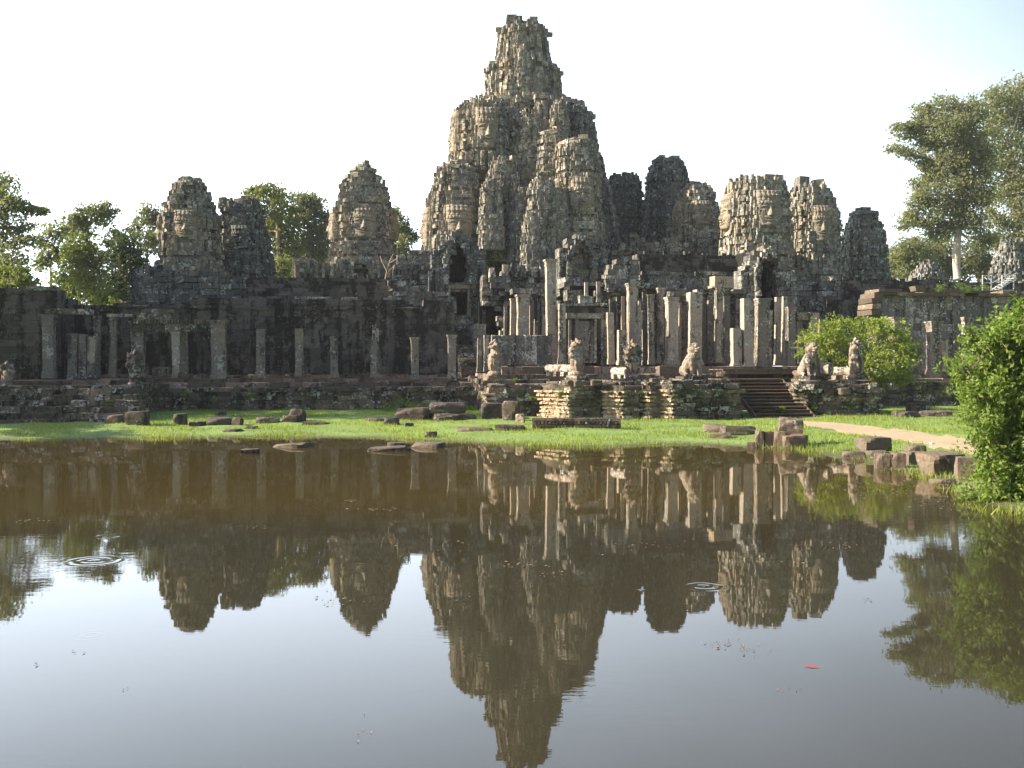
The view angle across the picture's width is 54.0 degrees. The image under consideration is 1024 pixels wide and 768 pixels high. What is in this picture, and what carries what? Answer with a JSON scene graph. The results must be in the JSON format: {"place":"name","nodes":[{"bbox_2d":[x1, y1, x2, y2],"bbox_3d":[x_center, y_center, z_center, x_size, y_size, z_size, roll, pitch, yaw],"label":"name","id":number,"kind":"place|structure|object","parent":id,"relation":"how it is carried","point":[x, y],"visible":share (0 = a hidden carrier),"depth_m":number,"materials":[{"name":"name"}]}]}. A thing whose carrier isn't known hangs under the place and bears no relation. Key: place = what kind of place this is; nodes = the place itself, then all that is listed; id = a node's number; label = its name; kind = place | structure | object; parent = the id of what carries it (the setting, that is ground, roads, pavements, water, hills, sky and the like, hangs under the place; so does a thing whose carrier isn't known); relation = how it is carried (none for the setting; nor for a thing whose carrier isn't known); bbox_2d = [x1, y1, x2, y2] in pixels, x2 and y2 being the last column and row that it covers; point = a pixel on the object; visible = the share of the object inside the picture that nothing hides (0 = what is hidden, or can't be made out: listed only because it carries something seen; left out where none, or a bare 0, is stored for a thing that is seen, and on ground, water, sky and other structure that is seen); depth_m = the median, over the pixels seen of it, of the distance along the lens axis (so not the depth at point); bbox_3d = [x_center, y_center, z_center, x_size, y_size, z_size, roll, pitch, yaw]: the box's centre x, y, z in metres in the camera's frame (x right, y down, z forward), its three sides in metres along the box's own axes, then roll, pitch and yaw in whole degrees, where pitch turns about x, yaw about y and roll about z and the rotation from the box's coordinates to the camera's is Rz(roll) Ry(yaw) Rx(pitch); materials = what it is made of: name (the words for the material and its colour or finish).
{"place":"outdoors","nodes":[
{"label":"outdoors","id":0,"kind":"place"},
{"bbox_2d":[0,261,44,287],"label":"broadleaf tree","id":1,"kind":"object","parent":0,"point":[12,277],"visible":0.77,"depth_m":85.29,"materials":[{"name":"green plant"}]},
{"bbox_2d":[0,170,51,278],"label":"broadleaf tree","id":2,"kind":"object","parent":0,"point":[10,202],"visible":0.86,"depth_m":93.94,"materials":[{"name":"green plant"}]},
{"bbox_2d":[30,219,71,285],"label":"broadleaf tree","id":3,"kind":"object","parent":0,"point":[53,232],"visible":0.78,"depth_m":107.11,"materials":[{"name":"green plant"}]},
{"bbox_2d":[39,229,128,304],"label":"broadleaf tree","id":4,"kind":"object","parent":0,"point":[84,268],"visible":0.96,"depth_m":98.73,"materials":[{"name":"green plant"}]},
{"bbox_2d":[55,199,122,240],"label":"broadleaf tree","id":5,"kind":"object","parent":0,"point":[78,219],"visible":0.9,"depth_m":111.01,"materials":[{"name":"green plant"}]},
{"bbox_2d":[89,224,156,304],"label":"broadleaf tree","id":6,"kind":"object","parent":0,"point":[124,251],"visible":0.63,"depth_m":103.30,"materials":[{"name":"green plant"}]},
{"bbox_2d":[124,199,161,263],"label":"broadleaf tree","id":7,"kind":"object","parent":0,"point":[146,218],"visible":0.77,"depth_m":115.19,"materials":[{"name":"green plant"}]},
{"bbox_2d":[217,195,276,277],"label":"face tower","id":8,"kind":"structure","parent":0,"point":[247,249],"depth_m":78.16,"materials":[{"name":"stone"}]},
{"bbox_2d":[232,180,312,276],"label":"broadleaf tree","id":9,"kind":"object","parent":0,"point":[281,231],"visible":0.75,"depth_m":121.30,"materials":[{"name":"green plant"}]},
{"bbox_2d":[279,188,332,276],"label":"broadleaf tree","id":10,"kind":"object","parent":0,"point":[315,217],"visible":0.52,"depth_m":124.56,"materials":[{"name":"green plant"}]},
{"bbox_2d":[326,160,399,277],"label":"face tower","id":11,"kind":"structure","parent":0,"point":[363,222],"depth_m":88.04,"materials":[{"name":"stone"}]},
{"bbox_2d":[292,258,396,280],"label":"stone gallery","id":12,"kind":"object","parent":11,"relation":"attached to","point":[345,268],"visible":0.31,"depth_m":85.90,"materials":[{"name":"stone"}]},
{"bbox_2d":[393,204,420,254],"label":"broadleaf tree","id":13,"kind":"object","parent":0,"point":[407,234],"visible":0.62,"depth_m":124.26,"materials":[{"name":"green plant"}]},
{"bbox_2d":[0,437,1023,767],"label":"water","id":14,"kind":"structure","parent":0,"point":[156,611],"depth_m":12.36,"materials":[{"name":"liquid"}]},
{"bbox_2d":[0,368,1023,515],"bbox_3d":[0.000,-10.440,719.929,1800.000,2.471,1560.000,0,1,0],"label":"ground","id":15,"kind":"structure","parent":0,"point":[326,428],"depth_m":43.29,"materials":[{"name":"plant"}]},
{"bbox_2d":[0,378,162,423],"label":"stone terrace","id":16,"kind":"structure","parent":15,"relation":"on","point":[44,400],"depth_m":50.09,"materials":[{"name":"stone"}]},
{"bbox_2d":[0,286,66,378],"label":"gallery wall","id":17,"kind":"structure","parent":16,"relation":"on","point":[21,309],"depth_m":63.34,"materials":[{"name":"stone"}]},
{"bbox_2d":[39,314,57,378],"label":"stone pillar","id":18,"kind":"structure","parent":16,"relation":"on","point":[49,321],"depth_m":60.42,"materials":[{"name":"stone"}]},
{"bbox_2d":[66,334,78,378],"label":"stone pillar","id":19,"kind":"structure","parent":16,"relation":"on","point":[73,358],"depth_m":61.16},
{"bbox_2d":[85,336,98,378],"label":"stone pillar","id":20,"kind":"structure","parent":16,"relation":"on","point":[92,341],"depth_m":60.88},
{"bbox_2d":[125,348,144,390],"bbox_3d":[-20.571,-0.801,54.843,1.042,2.359,1.090,0,1,-20],"label":"naga statue","id":21,"kind":"object","parent":16,"relation":"on","point":[135,364],"visible":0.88,"depth_m":54.62,"materials":[{"name":"stone"}]},
{"bbox_2d":[130,262,162,301],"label":"ruined wall","id":22,"kind":"structure","parent":15,"relation":"on","point":[134,293],"depth_m":72.02,"materials":[{"name":"stone"}]},
{"bbox_2d":[138,270,248,302],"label":"tower base","id":23,"kind":"object","parent":15,"relation":"on","point":[187,286],"visible":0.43,"depth_m":71.55,"materials":[{"name":"stone"}]},
{"bbox_2d":[154,176,224,271],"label":"face tower","id":24,"kind":"structure","parent":23,"relation":"on","point":[188,230],"depth_m":73.61,"materials":[{"name":"stone"}]},
{"bbox_2d":[100,374,477,410],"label":"stone terrace","id":25,"kind":"structure","parent":15,"relation":"on","point":[288,392],"depth_m":60.16,"materials":[{"name":"stone"}]},
{"bbox_2d":[66,299,112,378],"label":"gallery wall","id":26,"kind":"structure","parent":25,"relation":"on","point":[79,324],"depth_m":65.84,"materials":[{"name":"stone"}]},
{"bbox_2d":[108,317,118,377],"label":"stone pillar","id":27,"kind":"structure","parent":25,"relation":"on","point":[113,333],"depth_m":62.06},
{"bbox_2d":[170,332,182,377],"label":"stone pillar","id":28,"kind":"structure","parent":25,"relation":"on","point":[176,355],"depth_m":61.65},
{"bbox_2d":[131,309,210,332],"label":"stone lintel","id":29,"kind":"structure","parent":28,"relation":"on","point":[152,320],"depth_m":61.53,"materials":[{"name":"stone"}]},
{"bbox_2d":[208,320,228,378],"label":"stone pillar","id":30,"kind":"structure","parent":25,"relation":"on","point":[219,347],"depth_m":61.86,"materials":[{"name":"stone"}]},
{"bbox_2d":[255,329,266,377],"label":"stone pillar","id":31,"kind":"structure","parent":25,"relation":"on","point":[260,372],"depth_m":62.41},
{"bbox_2d":[113,298,454,375],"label":"gallery wall","id":32,"kind":"structure","parent":25,"relation":"on","point":[400,323],"depth_m":67.04,"materials":[{"name":"stone"}]},
{"bbox_2d":[245,273,402,300],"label":"roofed gallery","id":33,"kind":"object","parent":32,"relation":"on","point":[308,287],"visible":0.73,"depth_m":72.37,"materials":[{"name":"stone"}]},
{"bbox_2d":[393,250,432,291],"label":"wall","id":34,"kind":"structure","parent":15,"relation":"on","point":[412,268],"depth_m":80.98,"materials":[{"name":"grey stone"}]},
{"bbox_2d":[387,280,456,317],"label":"ruined wall","id":35,"kind":"structure","parent":15,"relation":"on","point":[413,295],"depth_m":73.07,"materials":[{"name":"grey stone"}]},
{"bbox_2d":[478,383,543,415],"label":"terrace pier","id":36,"kind":"structure","parent":15,"relation":"on","point":[521,393],"depth_m":52.29,"materials":[{"name":"stone"}]},
{"bbox_2d":[483,339,505,379],"bbox_3d":[-0.940,-1.288,53.385,1.017,2.211,0.939,0,1,-15],"label":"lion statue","id":37,"kind":"object","parent":36,"relation":"on","point":[495,368],"visible":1,"depth_m":53.10,"materials":[{"name":"stone"}]},
{"bbox_2d":[477,263,562,364],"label":"wall","id":38,"kind":"structure","parent":15,"relation":"on","point":[495,296],"depth_m":78.12,"materials":[{"name":"grey stone"}]},
{"bbox_2d":[428,231,485,325],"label":"stone porch","id":39,"kind":"object","parent":38,"relation":"on","point":[457,269],"visible":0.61,"depth_m":79.56,"materials":[{"name":"stone"}]},
{"bbox_2d":[449,247,466,282],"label":"dark doorway","id":40,"kind":"structure","parent":39,"relation":"in","point":[457,274],"depth_m":82.44,"materials":[{"name":"stone"}]},
{"bbox_2d":[477,302,501,335],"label":"dark doorway","id":41,"kind":"structure","parent":38,"relation":"in","point":[491,329],"depth_m":80.90,"materials":[{"name":"stone"}]},
{"bbox_2d":[555,233,607,297],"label":"stone porch","id":42,"kind":"object","parent":38,"relation":"on","point":[580,257],"visible":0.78,"depth_m":76.88,"materials":[{"name":"stone"}]},
{"bbox_2d":[102,283,991,411],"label":"weeds","id":43,"kind":"object","parent":15,"relation":"on","point":[560,393],"visible":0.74,"depth_m":57.98,"materials":[{"name":"green plant"}]},
{"bbox_2d":[528,380,607,417],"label":"terrace pier","id":44,"kind":"structure","parent":15,"relation":"on","point":[585,401],"depth_m":50.38,"materials":[{"name":"stone"}]},
{"bbox_2d":[544,338,589,379],"bbox_3d":[2.763,-1.287,52.453,1.143,2.188,2.874,-1,1,-38],"label":"naga statue","id":45,"kind":"object","parent":44,"relation":"on","point":[576,365],"visible":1,"depth_m":51.59,"materials":[{"name":"stone"}]},
{"bbox_2d":[532,418,620,428],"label":"carved beam","id":46,"kind":"structure","parent":15,"relation":"on","point":[552,423],"depth_m":43.99,"materials":[{"name":"stone"}]},
{"bbox_2d":[596,380,644,419],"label":"terrace pier","id":47,"kind":"structure","parent":15,"relation":"on","point":[622,400],"depth_m":50.02,"materials":[{"name":"stone"}]},
{"bbox_2d":[610,339,644,381],"bbox_3d":[5.917,-1.194,52.495,1.135,2.308,2.200,-1,1,-31],"label":"naga statue","id":48,"kind":"object","parent":47,"relation":"on","point":[633,352],"visible":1,"depth_m":51.80,"materials":[{"name":"stone"}]},
{"bbox_2d":[639,382,664,419],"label":"terrace pier","id":49,"kind":"structure","parent":15,"relation":"on","point":[652,401],"depth_m":49.82,"materials":[{"name":"stone"}]},
{"bbox_2d":[607,233,722,264],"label":"wall","id":50,"kind":"structure","parent":15,"relation":"on","point":[630,246],"depth_m":88.30,"materials":[{"name":"grey stone"}]},
{"bbox_2d":[462,366,883,410],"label":"stone terrace","id":51,"kind":"structure","parent":15,"relation":"on","point":[529,374],"depth_m":60.63,"materials":[{"name":"stone"}]},
{"bbox_2d":[454,316,485,376],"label":"stone stairs","id":52,"kind":"structure","parent":51,"relation":"on","point":[466,347],"depth_m":69.22,"materials":[{"name":"stone"}]},
{"bbox_2d":[490,334,551,366],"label":"wall","id":53,"kind":"structure","parent":51,"relation":"on","point":[515,350],"depth_m":66.31,"materials":[{"name":"grey stone"}]},
{"bbox_2d":[515,294,531,334],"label":"stone pillar","id":54,"kind":"structure","parent":51,"relation":"on","point":[522,311],"depth_m":71.92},
{"bbox_2d":[543,259,557,363],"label":"stone pillar","id":55,"kind":"structure","parent":51,"relation":"on","point":[550,265],"depth_m":68.25,"materials":[{"name":"stone"}]},
{"bbox_2d":[556,295,609,366],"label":"false door","id":56,"kind":"structure","parent":51,"relation":"on","point":[584,315],"depth_m":67.85,"materials":[{"name":"stone"}]},
{"bbox_2d":[557,303,565,363],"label":"stone pillar","id":57,"kind":"structure","parent":56,"relation":"attached to","point":[561,333],"depth_m":66.97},
{"bbox_2d":[579,321,592,362],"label":"door panel","id":58,"kind":"structure","parent":56,"relation":"in","point":[585,327],"depth_m":67.91,"materials":[{"name":"stone"}]},
{"bbox_2d":[606,312,615,363],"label":"stone pillar","id":59,"kind":"structure","parent":51,"relation":"on","point":[610,359],"depth_m":66.98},
{"bbox_2d":[602,259,644,289],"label":"ruined wall","id":60,"kind":"structure","parent":51,"relation":"on","point":[619,272],"depth_m":74.47,"materials":[{"name":"grey stone"}]},
{"bbox_2d":[625,283,639,332],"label":"stone pillar","id":61,"kind":"structure","parent":51,"relation":"on","point":[632,297],"depth_m":69.75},
{"bbox_2d":[645,294,655,363],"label":"stone pillar","id":62,"kind":"structure","parent":51,"relation":"on","point":[650,326],"depth_m":69.69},
{"bbox_2d":[563,285,748,366],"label":"gallery wall","id":63,"kind":"structure","parent":51,"relation":"on","point":[610,295],"depth_m":71.41,"materials":[{"name":"grey stone"}]},
{"bbox_2d":[655,288,665,362],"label":"stone pillar","id":64,"kind":"structure","parent":51,"relation":"on","point":[659,328],"depth_m":69.97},
{"bbox_2d":[663,297,679,364],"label":"stone pillar","id":65,"kind":"structure","parent":51,"relation":"on","point":[671,330],"depth_m":68.34,"materials":[{"name":"stone"}]},
{"bbox_2d":[686,292,703,364],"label":"stone pillar","id":66,"kind":"structure","parent":51,"relation":"on","point":[694,301],"depth_m":68.10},
{"bbox_2d":[706,295,713,362],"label":"stone pillar","id":67,"kind":"structure","parent":51,"relation":"on","point":[710,332],"depth_m":70.19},
{"bbox_2d":[713,288,724,362],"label":"stone pillar","id":68,"kind":"structure","parent":51,"relation":"on","point":[718,325],"depth_m":69.18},
{"bbox_2d":[723,296,730,362],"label":"stone pillar","id":69,"kind":"structure","parent":51,"relation":"on","point":[726,328],"depth_m":70.12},
{"bbox_2d":[729,328,742,365],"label":"stone pillar","id":70,"kind":"structure","parent":51,"relation":"on","point":[735,348],"depth_m":65.69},
{"bbox_2d":[740,298,754,365],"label":"stone pillar","id":71,"kind":"structure","parent":51,"relation":"on","point":[746,323],"depth_m":65.75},
{"bbox_2d":[753,298,771,366],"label":"stone pillar","id":72,"kind":"structure","parent":51,"relation":"on","point":[761,331],"depth_m":66.39,"materials":[{"name":"stone"}]},
{"bbox_2d":[734,245,797,365],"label":"stone gate","id":73,"kind":"structure","parent":51,"relation":"on","point":[763,271],"depth_m":75.30,"materials":[{"name":"stone"}]},
{"bbox_2d":[632,251,737,290],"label":"roofed gallery","id":74,"kind":"object","parent":73,"relation":"attached to","point":[686,269],"visible":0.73,"depth_m":77.25,"materials":[{"name":"stone"}]},
{"bbox_2d":[773,297,781,364],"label":"stone pillar","id":75,"kind":"structure","parent":51,"relation":"on","point":[777,333],"depth_m":69.93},
{"bbox_2d":[784,307,796,365],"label":"stone pillar","id":76,"kind":"structure","parent":51,"relation":"on","point":[790,318],"depth_m":68.94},
{"bbox_2d":[658,378,746,419],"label":"terrace pier","id":77,"kind":"structure","parent":15,"relation":"on","point":[707,399],"depth_m":49.92,"materials":[{"name":"stone"}]},
{"bbox_2d":[674,343,708,379],"bbox_3d":[9.415,-1.142,52.710,1.167,2.050,1.606,-1,1,-28],"label":"lion statue","id":78,"kind":"object","parent":77,"relation":"on","point":[691,362],"visible":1,"depth_m":52.34,"materials":[{"name":"stone"}]},
{"bbox_2d":[715,378,815,417],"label":"wooden stairs","id":79,"kind":"structure","parent":15,"relation":"on","point":[764,397],"depth_m":52.87,"materials":[{"name":"brown wood"}]},
{"bbox_2d":[791,270,840,365],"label":"wall","id":80,"kind":"structure","parent":15,"relation":"on","point":[814,293],"depth_m":80.03,"materials":[{"name":"grey stone"}]},
{"bbox_2d":[824,277,1023,365],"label":"roofed gallery","id":81,"kind":"object","parent":80,"relation":"attached to","point":[852,290],"visible":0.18,"depth_m":81.42,"materials":[{"name":"stone"}]},
{"bbox_2d":[780,379,885,415],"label":"terrace pier","id":82,"kind":"structure","parent":15,"relation":"on","point":[864,396],"depth_m":52.93,"materials":[{"name":"stone"}]},
{"bbox_2d":[791,342,827,380],"bbox_3d":[16.110,-1.187,54.365,1.202,2.147,1.688,0,1,-18],"label":"lion statue","id":83,"kind":"object","parent":82,"relation":"on","point":[809,361],"visible":1,"depth_m":53.97,"materials":[{"name":"stone"}]},
{"bbox_2d":[827,337,866,380],"bbox_3d":[18.096,-1.278,55.343,2.877,2.602,1.403,1,1,42],"label":"naga statue","id":84,"kind":"object","parent":82,"relation":"on","point":[853,370],"visible":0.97,"depth_m":54.53,"materials":[{"name":"stone"}]},
{"bbox_2d":[789,311,930,398],"bbox_3d":[19.834,-1.689,57.374,8.026,5.127,5.520,0,1,0],"label":"leafy bush","id":85,"kind":"object","parent":15,"relation":"on","point":[832,338],"visible":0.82,"depth_m":57.07,"materials":[{"name":"green plant"}]},
{"bbox_2d":[863,450,885,457],"bbox_3d":[11.843,2.335,32.809,0.737,0.361,0.595,0,1,19],"label":"fallen stone","id":86,"kind":"object","parent":15,"relation":"on","point":[871,452],"visible":0.43,"depth_m":32.60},
{"bbox_2d":[854,436,891,450],"bbox_3d":[11.954,1.984,33.273,1.040,0.475,0.736,0,1,-14],"label":"fallen stone","id":87,"kind":"object","parent":86,"relation":"on","point":[874,443],"visible":0.92,"depth_m":32.97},
{"bbox_2d":[914,450,964,475],"bbox_3d":[11.853,2.249,27.878,1.086,0.740,0.905,0,1,-16],"label":"fallen stone","id":88,"kind":"object","parent":15,"relation":"on","point":[939,461],"visible":0.73,"depth_m":27.48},
{"bbox_2d":[880,374,1010,405],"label":"stone terrace","id":89,"kind":"structure","parent":15,"relation":"on","point":[932,393],"depth_m":64.81,"materials":[{"name":"stone"}]},
{"bbox_2d":[924,321,943,374],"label":"stone pillar","id":90,"kind":"structure","parent":89,"relation":"on","point":[933,343],"depth_m":68.38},
{"bbox_2d":[857,285,1023,373],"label":"gallery wall","id":91,"kind":"structure","parent":89,"relation":"on","point":[922,304],"depth_m":71.85,"materials":[{"name":"grey stone"}]},
{"bbox_2d":[932,294,1023,502],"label":"leafy shrub","id":92,"kind":"object","parent":15,"relation":"on","point":[999,413],"visible":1,"depth_m":22.05,"materials":[{"name":"green plant"}]},
{"bbox_2d":[0,0,1023,366],"label":"sky","id":93,"kind":"structure","parent":0,"point":[119,101],"materials":[{"name":"white"}]},
{"bbox_2d":[421,14,619,275],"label":"central tower","id":94,"kind":"structure","parent":0,"point":[522,138],"depth_m":87.61,"materials":[{"name":"stone"}]},
{"bbox_2d":[419,159,493,275],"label":"face tower","id":95,"kind":"structure","parent":94,"relation":"attached to","point":[453,201],"depth_m":85.47,"materials":[{"name":"stone"}]},
{"bbox_2d":[608,172,644,241],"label":"face tower","id":96,"kind":"structure","parent":0,"point":[628,194],"depth_m":105.33,"materials":[{"name":"stone"}]},
{"bbox_2d":[641,155,689,242],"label":"face tower","id":97,"kind":"structure","parent":0,"point":[667,179],"depth_m":100.95,"materials":[{"name":"stone"}]},
{"bbox_2d":[671,181,720,242],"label":"face tower","id":98,"kind":"structure","parent":0,"point":[695,214],"depth_m":91.28,"materials":[{"name":"stone"}]},
{"bbox_2d":[718,174,794,270],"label":"face tower","id":99,"kind":"structure","parent":0,"point":[755,212],"depth_m":82.17,"materials":[{"name":"stone"}]},
{"bbox_2d":[789,176,842,279],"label":"face tower","id":100,"kind":"structure","parent":0,"point":[816,213],"depth_m":88.28,"materials":[{"name":"stone"}]},
{"bbox_2d":[840,207,891,280],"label":"face tower","id":101,"kind":"structure","parent":0,"point":[864,253],"depth_m":101.34,"materials":[{"name":"stone"}]},
{"bbox_2d":[803,421,977,454],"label":"path","id":102,"kind":"structure","parent":0,"point":[946,441],"depth_m":39.71,"materials":[{"name":"soil"}]},
{"bbox_2d":[887,233,943,280],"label":"broadleaf tree","id":103,"kind":"object","parent":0,"point":[901,256],"visible":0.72,"depth_m":128.27,"materials":[{"name":"green plant"}]},
{"bbox_2d":[908,259,947,281],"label":"ruined tower","id":104,"kind":"structure","parent":0,"point":[927,270],"depth_m":106.35,"materials":[{"name":"stone"}]},
{"bbox_2d":[917,237,971,281],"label":"broadleaf tree","id":105,"kind":"object","parent":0,"point":[945,260],"visible":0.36,"depth_m":130.99,"materials":[{"name":"green plant"}]},
{"bbox_2d":[882,87,1008,280],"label":"broadleaf tree","id":106,"kind":"object","parent":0,"point":[956,124],"visible":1,"depth_m":110.93,"materials":[{"name":"green plant"}]},
{"bbox_2d":[951,240,994,281],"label":"broadleaf tree","id":107,"kind":"object","parent":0,"point":[978,264],"visible":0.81,"depth_m":128.59,"materials":[{"name":"green plant"}]},
{"bbox_2d":[973,69,1023,253],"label":"broadleaf tree","id":108,"kind":"object","parent":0,"point":[1013,119],"visible":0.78,"depth_m":120.56,"materials":[{"name":"green plant"}]},
{"bbox_2d":[988,236,1023,282],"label":"ruined tower","id":109,"kind":"structure","parent":0,"point":[1008,256],"depth_m":90.38,"materials":[{"name":"stone"}]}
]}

